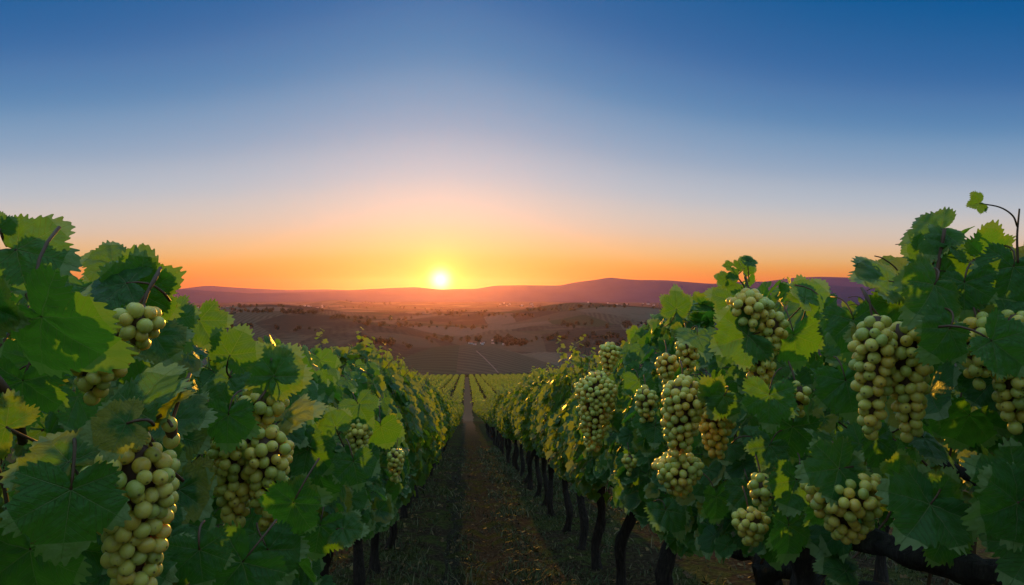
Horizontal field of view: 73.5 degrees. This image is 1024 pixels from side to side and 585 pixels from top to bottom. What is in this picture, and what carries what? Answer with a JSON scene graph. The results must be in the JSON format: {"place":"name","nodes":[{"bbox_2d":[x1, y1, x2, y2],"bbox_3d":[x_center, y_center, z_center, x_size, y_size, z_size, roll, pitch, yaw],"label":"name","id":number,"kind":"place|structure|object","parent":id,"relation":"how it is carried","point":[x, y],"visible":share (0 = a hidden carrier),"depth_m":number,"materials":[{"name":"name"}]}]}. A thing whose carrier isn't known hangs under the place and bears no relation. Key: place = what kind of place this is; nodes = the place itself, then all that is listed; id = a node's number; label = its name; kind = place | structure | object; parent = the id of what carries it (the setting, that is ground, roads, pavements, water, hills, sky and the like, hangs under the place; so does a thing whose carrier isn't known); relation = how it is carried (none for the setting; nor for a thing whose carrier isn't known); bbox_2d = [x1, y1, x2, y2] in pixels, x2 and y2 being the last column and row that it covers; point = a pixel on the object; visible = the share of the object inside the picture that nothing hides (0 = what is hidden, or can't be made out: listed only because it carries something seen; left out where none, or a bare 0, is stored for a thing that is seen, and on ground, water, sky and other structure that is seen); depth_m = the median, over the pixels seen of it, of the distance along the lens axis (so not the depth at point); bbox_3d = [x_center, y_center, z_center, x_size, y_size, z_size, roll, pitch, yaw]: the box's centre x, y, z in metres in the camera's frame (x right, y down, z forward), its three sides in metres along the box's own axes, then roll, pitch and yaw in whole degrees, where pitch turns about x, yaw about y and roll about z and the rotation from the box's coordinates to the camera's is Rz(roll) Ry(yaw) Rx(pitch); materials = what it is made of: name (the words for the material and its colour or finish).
{"place":"outdoors","nodes":[
{"label":"outdoors","id":0,"kind":"place"},
{"bbox_2d":[439,377,553,584],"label":"dirt track","id":1,"kind":"structure","parent":0,"point":[469,438],"depth_m":9.26,"materials":[{"name":"brown soil"}]},
{"bbox_2d":[0,300,999,584],"bbox_3d":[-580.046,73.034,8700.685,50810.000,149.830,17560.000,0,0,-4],"label":"ground","id":2,"kind":"structure","parent":0,"point":[446,356],"depth_m":686.06,"materials":[{"name":"brown soil"}]},
{"bbox_2d":[0,384,74,520],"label":"grapevine","id":3,"kind":"object","parent":2,"relation":"on","point":[20,450],"visible":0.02,"depth_m":4.27,"materials":[{"name":"green plant"}]},
{"bbox_2d":[0,385,75,521],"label":"grapevine","id":4,"kind":"object","parent":2,"relation":"on","point":[72,387],"depth_m":5.57,"materials":[{"name":"green plant"}]},
{"bbox_2d":[0,266,165,445],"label":"grapevine","id":5,"kind":"object","parent":2,"relation":"on","point":[139,323],"visible":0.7,"depth_m":0.86,"materials":[{"name":"green plant"}]},
{"bbox_2d":[0,211,321,584],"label":"grapevine","id":6,"kind":"object","parent":2,"relation":"on","point":[128,502],"visible":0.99,"depth_m":0.81,"materials":[{"name":"green plant"}]},
{"bbox_2d":[0,279,405,584],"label":"grapevine","id":7,"kind":"object","parent":2,"relation":"on","point":[263,432],"visible":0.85,"depth_m":1.51,"materials":[{"name":"green plant"}]},
{"bbox_2d":[185,342,404,576],"bbox_3d":[-1.098,1.165,2.980,1.238,2.178,1.720,0,0,-4],"label":"grapevine","id":8,"kind":"object","parent":2,"relation":"on","point":[383,499],"visible":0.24,"depth_m":2.98,"materials":[{"name":"green plant"}]},
{"bbox_2d":[192,338,420,577],"bbox_3d":[-1.145,1.357,3.987,1.220,2.217,2.124,0,0,-4],"label":"grapevine","id":9,"kind":"object","parent":2,"relation":"on","point":[402,459],"visible":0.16,"depth_m":4.32,"materials":[{"name":"green plant"}]},
{"bbox_2d":[315,327,431,584],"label":"grapevine","id":10,"kind":"object","parent":2,"relation":"on","point":[419,420],"visible":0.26,"depth_m":5.27,"materials":[{"name":"green plant"}]},
{"bbox_2d":[321,342,442,573],"bbox_3d":[-1.327,1.649,6.721,1.255,2.404,1.375,0,0,-4],"label":"grapevine","id":11,"kind":"object","parent":2,"relation":"on","point":[431,427],"visible":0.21,"depth_m":6.53,"materials":[{"name":"green plant"}]},
{"bbox_2d":[337,362,445,548],"bbox_3d":[-1.405,1.863,7.823,1.265,2.384,1.388,0,0,-4],"label":"grapevine","id":12,"kind":"object","parent":2,"relation":"on","point":[391,541],"visible":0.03,"depth_m":7.75,"materials":[{"name":"green plant"}]},
{"bbox_2d":[389,354,432,530],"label":"grapevine","id":13,"kind":"object","parent":2,"relation":"on","point":[413,377],"visible":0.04,"depth_m":8.84,"materials":[{"name":"green plant"}]},
{"bbox_2d":[400,368,446,517],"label":"grapevine","id":14,"kind":"object","parent":2,"relation":"on","point":[403,509],"visible":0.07,"depth_m":10.15,"materials":[{"name":"green plant"}]},
{"bbox_2d":[400,375,448,498],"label":"grapevine","id":15,"kind":"object","parent":2,"relation":"on","point":[437,397],"visible":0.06,"depth_m":12.55,"materials":[{"name":"green plant"}]},
{"bbox_2d":[407,368,442,507],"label":"grapevine","id":16,"kind":"object","parent":2,"relation":"on","point":[409,504],"visible":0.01,"depth_m":11.32,"materials":[{"name":"green plant"}]},
{"bbox_2d":[198,301,657,348],"bbox_3d":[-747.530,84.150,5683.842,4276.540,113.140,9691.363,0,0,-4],"label":"distant woods","id":17,"kind":"object","parent":2,"relation":"on","point":[390,341],"visible":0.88,"depth_m":1286.95,"materials":[{"name":"green plant"}]},
{"bbox_2d":[429,374,439,380],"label":"vine row","id":18,"kind":"object","parent":2,"relation":"on","point":[434,377],"visible":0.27,"depth_m":239.96,"materials":[{"name":"green plant"}]},
{"bbox_2d":[420,372,454,489],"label":"grapevine","id":19,"kind":"object","parent":2,"relation":"on","point":[446,404],"visible":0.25,"depth_m":13.42,"materials":[{"name":"green plant"}]},
{"bbox_2d":[432,374,446,385],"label":"vine row","id":20,"kind":"object","parent":2,"relation":"on","point":[441,378],"visible":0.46,"depth_m":225.91,"materials":[{"name":"green plant"}]},
{"bbox_2d":[425,409,454,481],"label":"grapevine","id":21,"kind":"object","parent":2,"relation":"on","point":[447,435],"visible":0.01,"depth_m":15.39,"materials":[{"name":"green plant"}]},
{"bbox_2d":[429,381,455,475],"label":"grapevine","id":22,"kind":"object","parent":2,"relation":"on","point":[453,426],"visible":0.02,"depth_m":16.40,"materials":[{"name":"green plant"}]},
{"bbox_2d":[436,374,452,388],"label":"vine row","id":23,"kind":"object","parent":2,"relation":"on","point":[445,380],"visible":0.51,"depth_m":200.62,"materials":[{"name":"green plant"}]},
{"bbox_2d":[433,381,456,468],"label":"grapevine","id":24,"kind":"object","parent":2,"relation":"on","point":[453,408],"visible":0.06,"depth_m":18.72,"materials":[{"name":"green plant"}]},
{"bbox_2d":[438,389,458,464],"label":"grapevine","id":25,"kind":"object","parent":2,"relation":"on","point":[456,425],"visible":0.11,"depth_m":19.91,"materials":[{"name":"green plant"}]},
{"bbox_2d":[441,389,457,452],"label":"grapevine","id":26,"kind":"object","parent":2,"relation":"on","point":[451,401],"visible":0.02,"depth_m":22.50,"materials":[{"name":"green plant"}]},
{"bbox_2d":[442,374,458,393],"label":"vine row","id":27,"kind":"object","parent":2,"relation":"on","point":[452,382],"visible":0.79,"depth_m":170.10,"materials":[{"name":"green plant"}]},
{"bbox_2d":[444,389,460,418],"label":"grapevine","id":28,"kind":"object","parent":2,"relation":"on","point":[447,395],"visible":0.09,"depth_m":28.11,"materials":[{"name":"green plant"}]},
{"bbox_2d":[445,392,460,444],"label":"grapevine","id":29,"kind":"object","parent":2,"relation":"on","point":[456,402],"visible":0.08,"depth_m":30.62,"materials":[{"name":"green plant"}]},
{"bbox_2d":[452,374,464,404],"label":"vine row","id":30,"kind":"object","parent":2,"relation":"on","point":[460,387],"visible":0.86,"depth_m":137.91,"materials":[{"name":"green plant"}]},
{"bbox_2d":[469,374,483,404],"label":"vine row","id":31,"kind":"object","parent":2,"relation":"on","point":[477,395],"visible":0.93,"depth_m":133.46,"materials":[{"name":"green plant"}]},
{"bbox_2d":[422,372,531,376],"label":"hedge","id":32,"kind":"object","parent":2,"relation":"on","point":[467,375],"visible":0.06,"depth_m":309.66,"materials":[{"name":"green plant"}]},
{"bbox_2d":[479,410,489,436],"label":"grapevine","id":33,"kind":"object","parent":2,"relation":"on","point":[488,426],"visible":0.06,"depth_m":38.44,"materials":[{"name":"brown plant"}]},
{"bbox_2d":[475,374,495,397],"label":"vine row","id":34,"kind":"object","parent":2,"relation":"on","point":[486,388],"visible":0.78,"depth_m":153.85,"materials":[{"name":"green plant"}]},
{"bbox_2d":[482,392,495,444],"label":"grapevine","id":35,"kind":"object","parent":2,"relation":"on","point":[494,433],"visible":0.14,"depth_m":30.19,"materials":[{"name":"green plant"}]},
{"bbox_2d":[482,391,499,446],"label":"grapevine","id":36,"kind":"object","parent":2,"relation":"on","point":[487,402],"visible":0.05,"depth_m":27.82,"materials":[{"name":"green plant"}]},
{"bbox_2d":[482,408,500,450],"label":"grapevine","id":37,"kind":"object","parent":2,"relation":"on","point":[484,412],"visible":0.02,"depth_m":25.47,"materials":[{"name":"green plant"}]},
{"bbox_2d":[481,374,503,393],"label":"vine row","id":38,"kind":"object","parent":2,"relation":"on","point":[492,384],"visible":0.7,"depth_m":171.80,"materials":[{"name":"green plant"}]},
{"bbox_2d":[485,387,504,455],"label":"grapevine","id":39,"kind":"object","parent":2,"relation":"on","point":[489,419],"visible":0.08,"depth_m":23.18,"materials":[{"name":"green plant"}]},
{"bbox_2d":[488,387,507,455],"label":"grapevine","id":40,"kind":"object","parent":2,"relation":"on","point":[506,444],"visible":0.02,"depth_m":21.96,"materials":[{"name":"green plant"}]},
{"bbox_2d":[487,396,510,460],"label":"grapevine","id":41,"kind":"object","parent":2,"relation":"on","point":[492,421],"visible":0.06,"depth_m":20.79,"materials":[{"name":"green plant"}]},
{"bbox_2d":[487,374,511,387],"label":"vine row","id":42,"kind":"object","parent":2,"relation":"on","point":[500,382],"visible":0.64,"depth_m":195.57,"materials":[{"name":"green plant"}]},
{"bbox_2d":[490,377,520,464],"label":"grapevine","id":43,"kind":"object","parent":2,"relation":"on","point":[495,403],"visible":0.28,"depth_m":19.43,"materials":[{"name":"green plant"}]},
{"bbox_2d":[495,387,515,466],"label":"grapevine","id":44,"kind":"object","parent":2,"relation":"on","point":[513,455],"visible":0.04,"depth_m":18.43,"materials":[{"name":"green plant"}]},
{"bbox_2d":[493,374,519,386],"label":"vine row","id":45,"kind":"object","parent":2,"relation":"on","point":[504,380],"visible":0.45,"depth_m":202.17,"materials":[{"name":"green plant"}]},
{"bbox_2d":[496,397,519,470],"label":"grapevine","id":46,"kind":"object","parent":2,"relation":"on","point":[516,449],"visible":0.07,"depth_m":17.20,"materials":[{"name":"brown plant"}]},
{"bbox_2d":[499,374,520,382],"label":"vine row","id":47,"kind":"object","parent":2,"relation":"on","point":[514,380],"visible":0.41,"depth_m":223.31,"materials":[{"name":"green plant"}]},
{"bbox_2d":[497,412,524,476],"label":"grapevine","id":48,"kind":"object","parent":2,"relation":"on","point":[522,460],"visible":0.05,"depth_m":16.15,"materials":[{"name":"brown plant"}]},
{"bbox_2d":[499,381,530,482],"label":"grapevine","id":49,"kind":"object","parent":2,"relation":"on","point":[527,458],"visible":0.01,"depth_m":14.86,"materials":[{"name":"green plant"}]},
{"bbox_2d":[496,379,534,489],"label":"grapevine","id":50,"kind":"object","parent":2,"relation":"on","point":[505,424],"visible":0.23,"depth_m":13.71,"materials":[{"name":"green plant"}]},
{"bbox_2d":[505,374,526,381],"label":"vine row","id":51,"kind":"object","parent":2,"relation":"on","point":[515,377],"visible":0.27,"depth_m":239.77,"materials":[{"name":"green plant"}]},
{"bbox_2d":[508,368,545,497],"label":"grapevine","id":52,"kind":"object","parent":2,"relation":"on","point":[510,409],"visible":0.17,"depth_m":12.49,"materials":[{"name":"green plant"}]},
{"bbox_2d":[510,368,556,505],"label":"grapevine","id":53,"kind":"object","parent":2,"relation":"on","point":[525,390],"visible":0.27,"depth_m":11.28,"materials":[{"name":"green plant"}]},
{"bbox_2d":[513,365,555,517],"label":"grapevine","id":54,"kind":"object","parent":2,"relation":"on","point":[523,409],"visible":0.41,"depth_m":9.84,"materials":[{"name":"green plant"}]},
{"bbox_2d":[526,362,594,531],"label":"grapevine","id":55,"kind":"object","parent":2,"relation":"on","point":[536,445],"visible":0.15,"depth_m":8.96,"materials":[{"name":"green plant"}]},
{"bbox_2d":[532,334,607,549],"bbox_3d":[0.802,1.730,7.955,1.194,2.577,1.578,0,0,-4],"label":"grapevine","id":56,"kind":"object","parent":2,"relation":"on","point":[556,389],"visible":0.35,"depth_m":7.46,"materials":[{"name":"green plant"}]},
{"bbox_2d":[539,358,657,569],"bbox_3d":[0.866,1.719,6.772,1.226,2.256,1.408,0,0,-4],"label":"grapevine","id":57,"kind":"object","parent":2,"relation":"on","point":[552,419],"visible":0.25,"depth_m":6.70,"materials":[{"name":"green plant"}]},
{"bbox_2d":[553,347,665,584],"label":"grapevine","id":58,"kind":"object","parent":2,"relation":"on","point":[570,445],"visible":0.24,"depth_m":5.51,"materials":[{"name":"green plant"}]},
{"bbox_2d":[342,454,927,584],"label":"fallen leaves","id":59,"kind":"object","parent":2,"relation":"on","point":[537,564],"visible":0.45,"depth_m":7.74,"materials":[{"name":"brown plant"}]},
{"bbox_2d":[329,445,960,584],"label":"grass","id":60,"kind":"structure","parent":2,"relation":"on","point":[506,507],"depth_m":8.18,"materials":[{"name":"green plant"}]},
{"bbox_2d":[572,286,741,584],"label":"grapevine","id":61,"kind":"object","parent":2,"relation":"on","point":[597,411],"visible":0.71,"depth_m":3.74,"materials":[{"name":"green plant"}]},
{"bbox_2d":[608,244,952,584],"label":"grapevine","id":62,"kind":"object","parent":2,"relation":"on","point":[685,429],"visible":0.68,"depth_m":2.50,"materials":[{"name":"green plant"}]},
{"bbox_2d":[675,226,1023,584],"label":"grapevine","id":63,"kind":"object","parent":2,"relation":"on","point":[784,435],"visible":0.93,"depth_m":1.51,"materials":[{"name":"green plant"}]},
{"bbox_2d":[813,389,961,582],"bbox_3d":[3.237,1.542,6.023,1.184,2.283,1.375,0,0,-4],"label":"grapevine","id":64,"kind":"object","parent":2,"relation":"on","point":[880,572],"depth_m":6.01,"materials":[{"name":"brown plant"}]},
{"bbox_2d":[800,191,1023,584],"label":"grapevine","id":65,"kind":"object","parent":2,"relation":"on","point":[982,298],"visible":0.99,"depth_m":1.12,"materials":[{"name":"green plant"}]},
{"bbox_2d":[865,368,994,552],"bbox_3d":[3.264,1.370,4.827,1.145,2.246,1.408,0,0,-4],"label":"grapevine","id":66,"kind":"object","parent":2,"relation":"on","point":[956,454],"visible":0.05,"depth_m":4.38,"materials":[{"name":"green plant"}]},
{"bbox_2d":[964,407,994,457],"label":"grapevine","id":67,"kind":"object","parent":2,"relation":"on","point":[968,453],"visible":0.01,"depth_m":4.14,"materials":[{"name":"green plant"}]},
{"bbox_2d":[0,0,1023,289],"label":"sky","id":68,"kind":"structure","parent":0,"point":[254,144],"materials":[{"name":"blue"}]},
{"bbox_2d":[178,277,868,292],"bbox_3d":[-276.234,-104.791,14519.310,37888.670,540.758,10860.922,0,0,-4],"label":"mountains","id":69,"kind":"structure","parent":0,"point":[840,281],"depth_m":16078.13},
{"bbox_2d":[173,278,874,301],"bbox_3d":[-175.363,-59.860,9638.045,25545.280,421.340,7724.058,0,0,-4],"label":"mountains","id":70,"kind":"structure","parent":0,"point":[608,288],"depth_m":10632.18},
{"bbox_2d":[187,293,872,303],"bbox_3d":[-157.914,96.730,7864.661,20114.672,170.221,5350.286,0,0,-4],"label":"foothills","id":71,"kind":"structure","parent":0,"point":[844,297],"depth_m":9032.37,"materials":[{"name":"brown"}]}
]}

